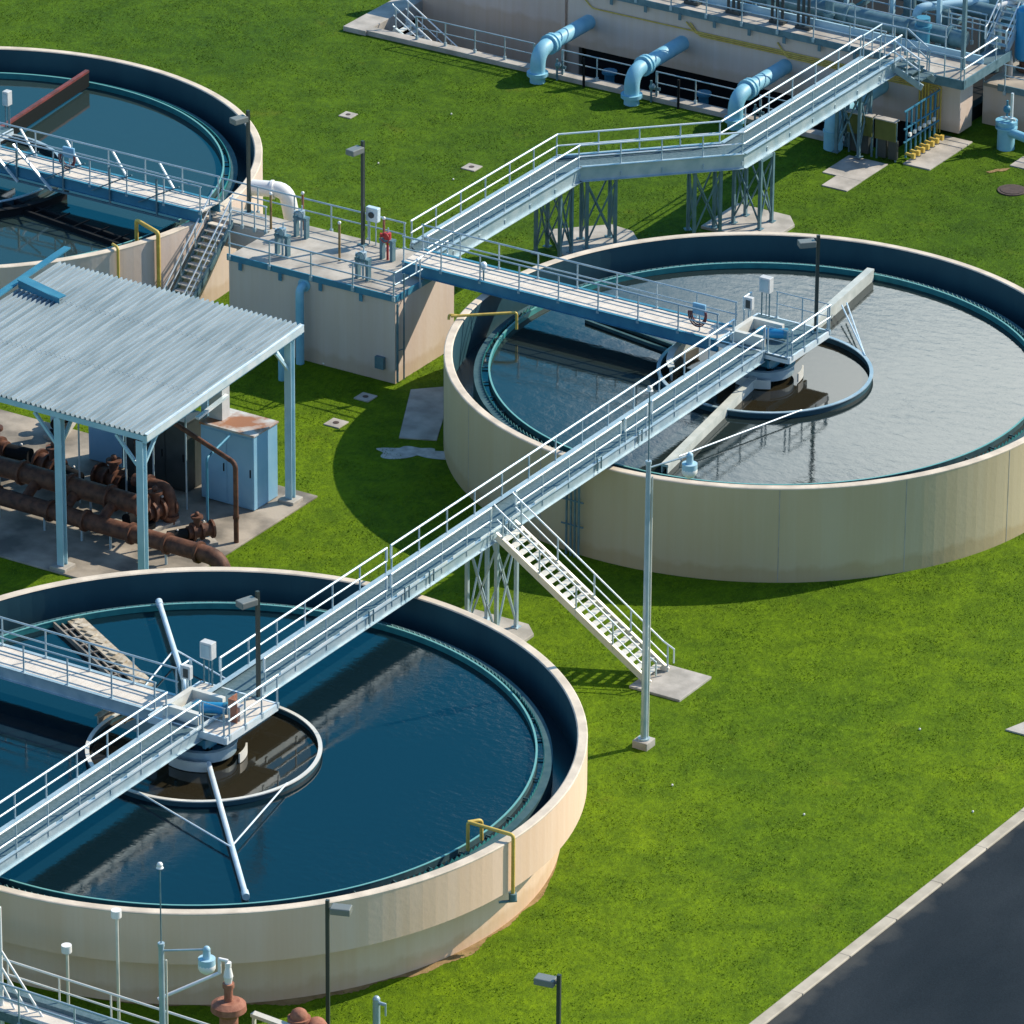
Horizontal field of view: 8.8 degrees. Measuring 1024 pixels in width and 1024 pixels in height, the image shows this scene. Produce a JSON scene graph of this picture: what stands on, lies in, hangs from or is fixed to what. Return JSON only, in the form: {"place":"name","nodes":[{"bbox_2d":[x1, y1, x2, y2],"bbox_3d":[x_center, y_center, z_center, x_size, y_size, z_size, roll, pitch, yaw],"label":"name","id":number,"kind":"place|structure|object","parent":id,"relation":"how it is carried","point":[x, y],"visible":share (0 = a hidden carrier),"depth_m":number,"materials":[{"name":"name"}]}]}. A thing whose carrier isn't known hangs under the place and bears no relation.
{"place":"outdoors","nodes":[
{"label":"outdoors","id":0,"kind":"place"},
{"bbox_2d":[392,0,457,46],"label":"staircase","id":1,"kind":"structure","parent":0,"point":[410,26],"depth_m":295.94,"materials":[{"name":"metal"}]},
{"bbox_2d":[0,0,1023,1023],"bbox_3d":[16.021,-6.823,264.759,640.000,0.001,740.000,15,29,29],"label":"ground","id":2,"kind":"structure","parent":0,"point":[759,879],"depth_m":241.16,"materials":[{"name":"green plant"}]},
{"bbox_2d":[0,906,43,1023],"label":"braced post","id":3,"kind":"object","parent":2,"relation":"on","point":[2,987],"visible":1,"depth_m":208.52,"materials":[{"name":"white metal"}]},
{"bbox_2d":[0,958,207,1023],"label":"access walkway","id":4,"kind":"structure","parent":2,"relation":"on","point":[55,1011],"depth_m":208.40,"materials":[{"name":"grey metal"}]},
{"bbox_2d":[111,907,121,1019],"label":"vent pole","id":5,"kind":"object","parent":2,"relation":"on","point":[116,913],"visible":1,"depth_m":211.04,"materials":[{"name":"metal"}]},
{"bbox_2d":[0,46,262,301],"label":"settling tank","id":6,"kind":"object","parent":2,"relation":"on","point":[208,113],"visible":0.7,"depth_m":276.09,"materials":[{"name":"paint"}]},
{"bbox_2d":[0,69,88,217],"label":"skimmer mechanism","id":7,"kind":"object","parent":6,"relation":"in","point":[52,100],"visible":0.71,"depth_m":276.17,"materials":[{"name":"metal"}]},
{"bbox_2d":[3,199,129,245],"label":"scum trough","id":8,"kind":"object","parent":6,"relation":"attached to","point":[84,225],"visible":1,"depth_m":267.01,"materials":[{"name":"black metal"}]},
{"bbox_2d":[0,122,220,222],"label":"side walkway","id":9,"kind":"structure","parent":6,"relation":"on","point":[16,163],"depth_m":267.78,"materials":[{"name":"grey metal"}]},
{"bbox_2d":[0,79,230,264],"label":"water","id":10,"kind":"structure","parent":6,"relation":"in","point":[114,121],"depth_m":274.31,"materials":[{"name":"blue liquid"}]},
{"bbox_2d":[134,219,160,287],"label":"spray pipe","id":11,"kind":"object","parent":6,"relation":"attached to","point":[156,232],"visible":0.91,"depth_m":264.19,"materials":[{"name":"yellow metal"}]},
{"bbox_2d":[251,179,299,222],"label":"elbow pipe","id":12,"kind":"object","parent":6,"relation":"attached to","point":[288,212],"visible":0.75,"depth_m":269.16,"materials":[{"name":"white plastic"}]},
{"bbox_2d":[0,409,316,577],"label":"slab","id":13,"kind":"structure","parent":2,"relation":"on","point":[26,539],"depth_m":248.23,"materials":[{"name":"concrete"}]},
{"bbox_2d":[0,424,33,462],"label":"pump","id":14,"kind":"object","parent":13,"relation":"on","point":[8,449],"visible":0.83,"depth_m":252.16,"materials":[{"name":"metal"}]},
{"bbox_2d":[31,442,84,478],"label":"pump","id":15,"kind":"object","parent":13,"relation":"on","point":[43,458],"visible":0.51,"depth_m":251.04,"materials":[{"name":"metal"}]},
{"bbox_2d":[0,456,150,516],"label":"pipe run","id":16,"kind":"object","parent":13,"relation":"on","point":[22,472],"visible":0.81,"depth_m":247.53,"materials":[{"name":"metal"}]},
{"bbox_2d":[89,427,123,467],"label":"cabinet","id":17,"kind":"object","parent":13,"relation":"on","point":[103,445],"visible":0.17,"depth_m":252.96,"materials":[{"name":"metal"}]},
{"bbox_2d":[90,454,136,493],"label":"pump","id":18,"kind":"object","parent":13,"relation":"on","point":[109,471],"visible":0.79,"depth_m":249.88,"materials":[{"name":"metal"}]},
{"bbox_2d":[0,485,230,566],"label":"pipe run","id":19,"kind":"object","parent":13,"relation":"on","point":[166,544],"visible":0.81,"depth_m":245.72,"materials":[{"name":"metal"}]},
{"bbox_2d":[122,486,179,531],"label":"pump","id":20,"kind":"object","parent":13,"relation":"on","point":[159,509],"visible":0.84,"depth_m":247.58,"materials":[{"name":"metal"}]},
{"bbox_2d":[130,473,178,524],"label":"elbow pipe","id":21,"kind":"object","parent":20,"relation":"attached to","point":[169,497],"visible":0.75,"depth_m":247.96,"materials":[{"name":"metal"}]},
{"bbox_2d":[0,246,303,572],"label":"open shelter","id":22,"kind":"object","parent":13,"relation":"on","point":[144,364],"visible":0.95,"depth_m":246.29,"materials":[{"name":"metal"}]},
{"bbox_2d":[195,386,229,420],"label":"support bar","id":23,"kind":"object","parent":22,"relation":"attached to","point":[218,408],"visible":0.82,"depth_m":249.24,"materials":[{"name":"white metal"}]},
{"bbox_2d":[124,410,202,491],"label":"cabinet","id":24,"kind":"object","parent":13,"relation":"on","point":[169,455],"visible":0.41,"depth_m":250.80,"materials":[{"name":"grey metal"}]},
{"bbox_2d":[166,512,217,545],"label":"pump","id":25,"kind":"object","parent":13,"relation":"on","point":[196,528],"visible":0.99,"depth_m":246.33,"materials":[{"name":"metal"}]},
{"bbox_2d":[173,422,238,542],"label":"pipe run","id":26,"kind":"object","parent":13,"relation":"on","point":[217,451],"visible":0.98,"depth_m":246.41,"materials":[{"name":"metal"}]},
{"bbox_2d":[199,408,278,510],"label":"cabinet","id":27,"kind":"object","parent":13,"relation":"on","point":[249,445],"visible":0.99,"depth_m":249.35,"materials":[{"name":"blue metal"}]},
{"bbox_2d":[156,862,215,1023],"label":"camera pole","id":28,"kind":"object","parent":2,"relation":"on","point":[207,962],"visible":1,"depth_m":202.10,"materials":[{"name":"metal"}]},
{"bbox_2d":[163,190,233,297],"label":"staircase","id":29,"kind":"structure","parent":2,"relation":"on","point":[202,279],"depth_m":265.20,"materials":[{"name":"grey metal"}]},
{"bbox_2d":[157,957,246,1023],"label":"rusty valve","id":30,"kind":"object","parent":2,"relation":"on","point":[228,1007],"visible":1,"depth_m":210.18,"materials":[{"name":"brown metal"}]},
{"bbox_2d":[0,567,587,1004],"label":"settling tank","id":31,"kind":"object","parent":2,"relation":"on","point":[276,949],"visible":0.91,"depth_m":216.73,"materials":[{"name":"beige paint"}]},
{"bbox_2d":[0,616,177,723],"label":"side walkway","id":32,"kind":"structure","parent":31,"relation":"on","point":[77,683],"depth_m":226.81,"materials":[{"name":"grey metal"}]},
{"bbox_2d":[53,618,155,686],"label":"scum trough","id":33,"kind":"object","parent":31,"relation":"on","point":[85,629],"visible":0.71,"depth_m":231.98,"materials":[{"name":"metal"}]},
{"bbox_2d":[85,598,321,899],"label":"skimmer mechanism","id":34,"kind":"object","parent":31,"relation":"in","point":[196,758],"visible":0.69,"depth_m":223.61,"materials":[{"name":"metal"}]},
{"bbox_2d":[0,609,544,904],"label":"water","id":35,"kind":"structure","parent":31,"relation":"in","point":[428,752],"depth_m":223.53,"materials":[{"name":"blue liquid"}]},
{"bbox_2d":[89,712,317,799],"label":"water","id":36,"kind":"structure","parent":35,"relation":"on","point":[282,749],"depth_m":224.27,"materials":[{"name":"black liquid"}]},
{"bbox_2d":[466,819,516,903],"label":"spray pipe","id":37,"kind":"object","parent":31,"relation":"attached to","point":[512,893],"visible":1,"depth_m":217.99,"materials":[{"name":"yellow metal"}]},
{"bbox_2d":[287,1007,326,1023],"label":"rusty valve","id":38,"kind":"object","parent":2,"relation":"on","point":[298,1015],"visible":1,"depth_m":211.05,"materials":[{"name":"metal"}]},
{"bbox_2d":[88,855,558,1005],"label":"soil","id":39,"kind":"structure","parent":2,"relation":"on","point":[468,951],"depth_m":217.38,"materials":[{"name":"brown soil"}]},
{"bbox_2d":[202,177,453,383],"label":"concrete chamber","id":40,"kind":"object","parent":2,"relation":"on","point":[389,322],"visible":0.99,"depth_m":261.61,"materials":[{"name":"beige concrete"}]},
{"bbox_2d":[229,110,253,213],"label":"lamp post","id":41,"kind":"object","parent":40,"relation":"on","point":[238,119],"visible":1,"depth_m":265.52,"materials":[{"name":"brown metal"}]},
{"bbox_2d":[274,223,290,256],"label":"valve stand","id":42,"kind":"object","parent":40,"relation":"on","point":[280,233],"visible":1,"depth_m":262.43,"materials":[{"name":"teal metal"}]},
{"bbox_2d":[293,205,309,239],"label":"valve stand","id":43,"kind":"object","parent":40,"relation":"on","point":[299,215],"visible":1,"depth_m":264.12,"materials":[{"name":"teal metal"}]},
{"bbox_2d":[295,279,309,364],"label":"drain pipe","id":44,"kind":"object","parent":40,"relation":"attached to","point":[303,286],"visible":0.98,"depth_m":261.25,"materials":[{"name":"blue metal"}]},
{"bbox_2d":[346,140,368,246],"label":"lamp post","id":45,"kind":"object","parent":40,"relation":"on","point":[355,150],"visible":0.99,"depth_m":262.52,"materials":[{"name":"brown metal"}]},
{"bbox_2d":[354,247,371,280],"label":"valve stand","id":46,"kind":"object","parent":40,"relation":"on","point":[361,256],"visible":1,"depth_m":260.23,"materials":[{"name":"teal metal"}]},
{"bbox_2d":[366,205,379,245],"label":"control box","id":47,"kind":"object","parent":40,"relation":"on","point":[372,213],"visible":1,"depth_m":263.20,"materials":[{"name":"white metal"}]},
{"bbox_2d":[379,228,395,261],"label":"valve stand","id":48,"kind":"object","parent":40,"relation":"on","point":[386,238],"visible":1,"depth_m":262.06,"materials":[{"name":"teal metal"}]},
{"bbox_2d":[410,34,903,256],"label":"walkway bridge","id":49,"kind":"structure","parent":40,"relation":"on","point":[556,176],"depth_m":272.25,"materials":[{"name":"metal"}]},
{"bbox_2d":[325,899,351,1023],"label":"lamp post","id":50,"kind":"object","parent":2,"relation":"on","point":[338,909],"visible":1,"depth_m":212.28,"materials":[{"name":"brown metal"}]},
{"bbox_2d":[376,446,445,459],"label":"puddle","id":51,"kind":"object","parent":2,"relation":"on","point":[407,452],"depth_m":254.61,"materials":[{"name":"blue liquid"}]},
{"bbox_2d":[399,387,443,440],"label":"slab","id":52,"kind":"structure","parent":2,"relation":"on","point":[423,418],"depth_m":257.70,"materials":[{"name":"concrete"}]},
{"bbox_2d":[465,534,533,641],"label":"support tower","id":53,"kind":"structure","parent":2,"relation":"on","point":[521,630],"depth_m":239.66,"materials":[{"name":"metal"}]},
{"bbox_2d":[0,291,830,875],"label":"walkway bridge","id":54,"kind":"structure","parent":53,"relation":"on","point":[176,729],"depth_m":232.65,"materials":[{"name":"grey metal"}]},
{"bbox_2d":[200,638,215,685],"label":"control box","id":55,"kind":"object","parent":54,"relation":"on","point":[208,649],"visible":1,"depth_m":225.89,"materials":[{"name":"white metal"}]},
{"bbox_2d":[192,699,227,714],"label":"drive motor","id":56,"kind":"object","parent":54,"relation":"on","point":[209,709],"visible":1,"depth_m":224.08,"materials":[{"name":"blue paint"}]},
{"bbox_2d":[236,590,263,699],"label":"lamp post","id":57,"kind":"object","parent":54,"relation":"on","point":[247,602],"visible":1,"depth_m":224.42,"materials":[{"name":"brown metal"}]},
{"bbox_2d":[759,274,773,316],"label":"control box","id":58,"kind":"object","parent":54,"relation":"on","point":[766,283],"visible":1,"depth_m":255.17,"materials":[{"name":"white metal"}]},
{"bbox_2d":[797,234,820,333],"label":"lamp post","id":59,"kind":"object","parent":54,"relation":"on","point":[807,243],"visible":1,"depth_m":253.09,"materials":[{"name":"brown metal"}]},
{"bbox_2d":[534,973,561,1023],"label":"lamp post","id":60,"kind":"object","parent":2,"relation":"on","point":[546,980],"visible":1,"depth_m":207.27,"materials":[{"name":"grey metal"}]},
{"bbox_2d":[531,187,575,256],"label":"support tower","id":61,"kind":"structure","parent":2,"relation":"on","point":[547,229],"depth_m":271.75,"materials":[{"name":"grey metal"}]},
{"bbox_2d":[527,14,595,86],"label":"inlet pipe","id":62,"kind":"object","parent":2,"relation":"on","point":[550,43],"visible":1,"depth_m":290.17,"materials":[{"name":"blue metal"}]},
{"bbox_2d":[494,492,674,682],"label":"staircase","id":63,"kind":"structure","parent":2,"relation":"on","point":[568,605],"depth_m":237.40,"materials":[{"name":"metal"}]},
{"bbox_2d":[343,0,844,143],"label":"retaining wall","id":64,"kind":"structure","parent":2,"relation":"on","point":[534,21],"depth_m":296.29,"materials":[{"name":"paint"}]},
{"bbox_2d":[415,16,534,59],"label":"guard rail","id":65,"kind":"object","parent":64,"relation":"on","point":[445,42],"visible":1,"depth_m":292.72,"materials":[{"name":"metal"}]},
{"bbox_2d":[550,179,637,255],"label":"support tower","id":66,"kind":"structure","parent":2,"relation":"on","point":[586,236],"depth_m":273.22,"materials":[{"name":"grey metal"}]},
{"bbox_2d":[621,36,688,108],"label":"inlet pipe","id":67,"kind":"object","parent":2,"relation":"on","point":[638,69],"visible":1,"depth_m":287.86,"materials":[{"name":"blue metal"}]},
{"bbox_2d":[632,385,697,750],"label":"camera pole","id":68,"kind":"object","parent":2,"relation":"on","point":[643,741],"visible":1,"depth_m":229.67,"materials":[{"name":"metal"}]},
{"bbox_2d":[629,665,710,701],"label":"slab","id":69,"kind":"structure","parent":2,"relation":"on","point":[675,683],"depth_m":236.53,"materials":[{"name":"concrete"}]},
{"bbox_2d":[684,171,722,233],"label":"support tower","id":70,"kind":"structure","parent":2,"relation":"on","point":[715,193],"depth_m":273.77,"materials":[{"name":"grey metal"}]},
{"bbox_2d":[443,231,1023,582],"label":"settling tank","id":71,"kind":"object","parent":2,"relation":"on","point":[951,509],"visible":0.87,"depth_m":245.89,"materials":[{"name":"beige paint"}]},
{"bbox_2d":[401,224,737,351],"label":"side walkway","id":72,"kind":"structure","parent":71,"relation":"on","point":[587,304],"depth_m":257.56,"materials":[{"name":"grey metal"}]},
{"bbox_2d":[561,487,583,558],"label":"conduit bundle","id":73,"kind":"object","parent":71,"relation":"attached to","point":[566,523],"visible":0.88,"depth_m":245.72,"materials":[{"name":"grey metal"}]},
{"bbox_2d":[585,319,673,351],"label":"scum trough","id":74,"kind":"object","parent":71,"relation":"attached to","point":[634,338],"visible":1,"depth_m":257.28,"materials":[{"name":"metal"}]},
{"bbox_2d":[481,268,1023,483],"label":"water","id":75,"kind":"structure","parent":71,"relation":"in","point":[947,383],"depth_m":253.53,"materials":[{"name":"grey liquid"}]},
{"bbox_2d":[660,341,869,411],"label":"water","id":76,"kind":"structure","parent":71,"relation":"in","point":[833,373],"depth_m":253.64,"materials":[{"name":"black liquid"}]},
{"bbox_2d":[657,268,873,473],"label":"skimmer mechanism","id":77,"kind":"object","parent":71,"relation":"in","point":[759,377],"visible":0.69,"depth_m":252.85,"materials":[{"name":"metal"}]},
{"bbox_2d":[701,152,794,231],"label":"support tower","id":78,"kind":"structure","parent":2,"relation":"on","point":[740,217],"depth_m":275.18,"materials":[{"name":"grey metal"}]},
{"bbox_2d":[724,59,791,130],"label":"inlet pipe","id":79,"kind":"object","parent":2,"relation":"on","point":[746,89],"visible":0.84,"depth_m":285.44,"materials":[{"name":"blue metal"}]},
{"bbox_2d":[568,0,1022,147],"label":"concrete channel","id":80,"kind":"object","parent":2,"relation":"on","point":[619,38],"visible":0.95,"depth_m":289.13,"materials":[{"name":"beige concrete"}]},
{"bbox_2d":[585,0,941,132],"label":"conduit run","id":81,"kind":"object","parent":80,"relation":"attached to","point":[925,93],"visible":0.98,"depth_m":287.37,"materials":[{"name":"yellow paint"}]},
{"bbox_2d":[795,0,812,30],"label":"gate spindle","id":82,"kind":"object","parent":80,"relation":"on","point":[803,27],"visible":1,"depth_m":287.65,"materials":[{"name":"grey metal"}]},
{"bbox_2d":[834,0,870,24],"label":"pipe support","id":83,"kind":"object","parent":80,"relation":"on","point":[862,3],"visible":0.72,"depth_m":291.18,"materials":[{"name":"blue metal"}]},
{"bbox_2d":[735,0,969,48],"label":"pipe run","id":84,"kind":"object","parent":83,"relation":"on","point":[953,36],"visible":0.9,"depth_m":287.75,"materials":[{"name":"teal metal"}]},
{"bbox_2d":[759,0,987,81],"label":"guard rail","id":85,"kind":"object","parent":80,"relation":"on","point":[948,16],"visible":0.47,"depth_m":287.81,"materials":[{"name":"metal"}]},
{"bbox_2d":[862,23,935,90],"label":"bridge steps","id":86,"kind":"structure","parent":80,"relation":"attached to","point":[915,67],"depth_m":282.57,"materials":[{"name":"metal"}]},
{"bbox_2d":[914,15,931,43],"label":"pipe run","id":87,"kind":"object","parent":80,"relation":"on","point":[922,27],"visible":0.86,"depth_m":285.75,"materials":[{"name":"blue paint"}]},
{"bbox_2d":[900,0,1015,24],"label":"pipe run","id":88,"kind":"object","parent":80,"relation":"on","point":[983,7],"visible":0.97,"depth_m":288.23,"materials":[{"name":"teal metal"}]},
{"bbox_2d":[911,0,1004,40],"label":"pipe run","id":89,"kind":"object","parent":80,"relation":"on","point":[919,9],"visible":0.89,"depth_m":288.08,"materials":[{"name":"blue metal"}]},
{"bbox_2d":[960,0,967,68],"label":"column","id":90,"kind":"structure","parent":80,"relation":"on","point":[964,28],"depth_m":282.91,"materials":[{"name":"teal metal"}]},
{"bbox_2d":[984,0,1023,52],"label":"staircase","id":91,"kind":"structure","parent":80,"relation":"on","point":[1006,38],"depth_m":285.86,"materials":[{"name":"metal"}]},
{"bbox_2d":[831,90,873,158],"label":"support tower","id":92,"kind":"structure","parent":2,"relation":"on","point":[861,102],"depth_m":282.05,"materials":[{"name":"grey metal"}]},
{"bbox_2d":[822,155,887,191],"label":"slab","id":93,"kind":"structure","parent":2,"relation":"on","point":[849,172],"depth_m":280.96,"materials":[{"name":"concrete"}]},
{"bbox_2d":[823,81,888,151],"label":"inlet pipe","id":94,"kind":"object","parent":2,"relation":"on","point":[829,123],"visible":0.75,"depth_m":283.04,"materials":[{"name":"blue metal"}]},
{"bbox_2d":[846,108,875,156],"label":"meter panel","id":95,"kind":"object","parent":2,"relation":"on","point":[867,139],"visible":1,"depth_m":282.37,"materials":[{"name":"metal"}]},
{"bbox_2d":[749,808,1023,1023],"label":"kerb","id":96,"kind":"structure","parent":2,"relation":"on","point":[769,1014],"depth_m":220.59,"materials":[{"name":"concrete"}]},
{"bbox_2d":[874,115,899,162],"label":"meter panel","id":97,"kind":"object","parent":2,"relation":"on","point":[887,142],"visible":1,"depth_m":281.76,"materials":[{"name":"metal"}]},
{"bbox_2d":[903,89,943,158],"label":"pipe manifold","id":98,"kind":"object","parent":2,"relation":"on","point":[918,151],"visible":1,"depth_m":282.64,"materials":[{"name":"blue paint"}]},
{"bbox_2d":[903,136,971,170],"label":"slab","id":99,"kind":"structure","parent":2,"relation":"on","point":[940,152],"depth_m":282.86,"materials":[{"name":"concrete"}]},
{"bbox_2d":[982,60,1023,131],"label":"retaining wall","id":100,"kind":"structure","parent":2,"relation":"on","point":[999,88],"depth_m":285.40,"materials":[{"name":"paint"}]},
{"bbox_2d":[1014,0,1023,72],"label":"pressure vessel","id":101,"kind":"object","parent":100,"relation":"on","point":[1019,49],"visible":1,"depth_m":285.66,"materials":[{"name":"blue paint"}]},
{"bbox_2d":[995,93,1023,151],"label":"hydrant","id":102,"kind":"object","parent":2,"relation":"on","point":[1008,132],"visible":1,"depth_m":282.86,"materials":[{"name":"blue metal"}]},
{"bbox_2d":[767,821,1023,1023],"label":"road","id":103,"kind":"structure","parent":0,"point":[950,951],"depth_m":218.00,"materials":[{"name":"grey asphalt"}]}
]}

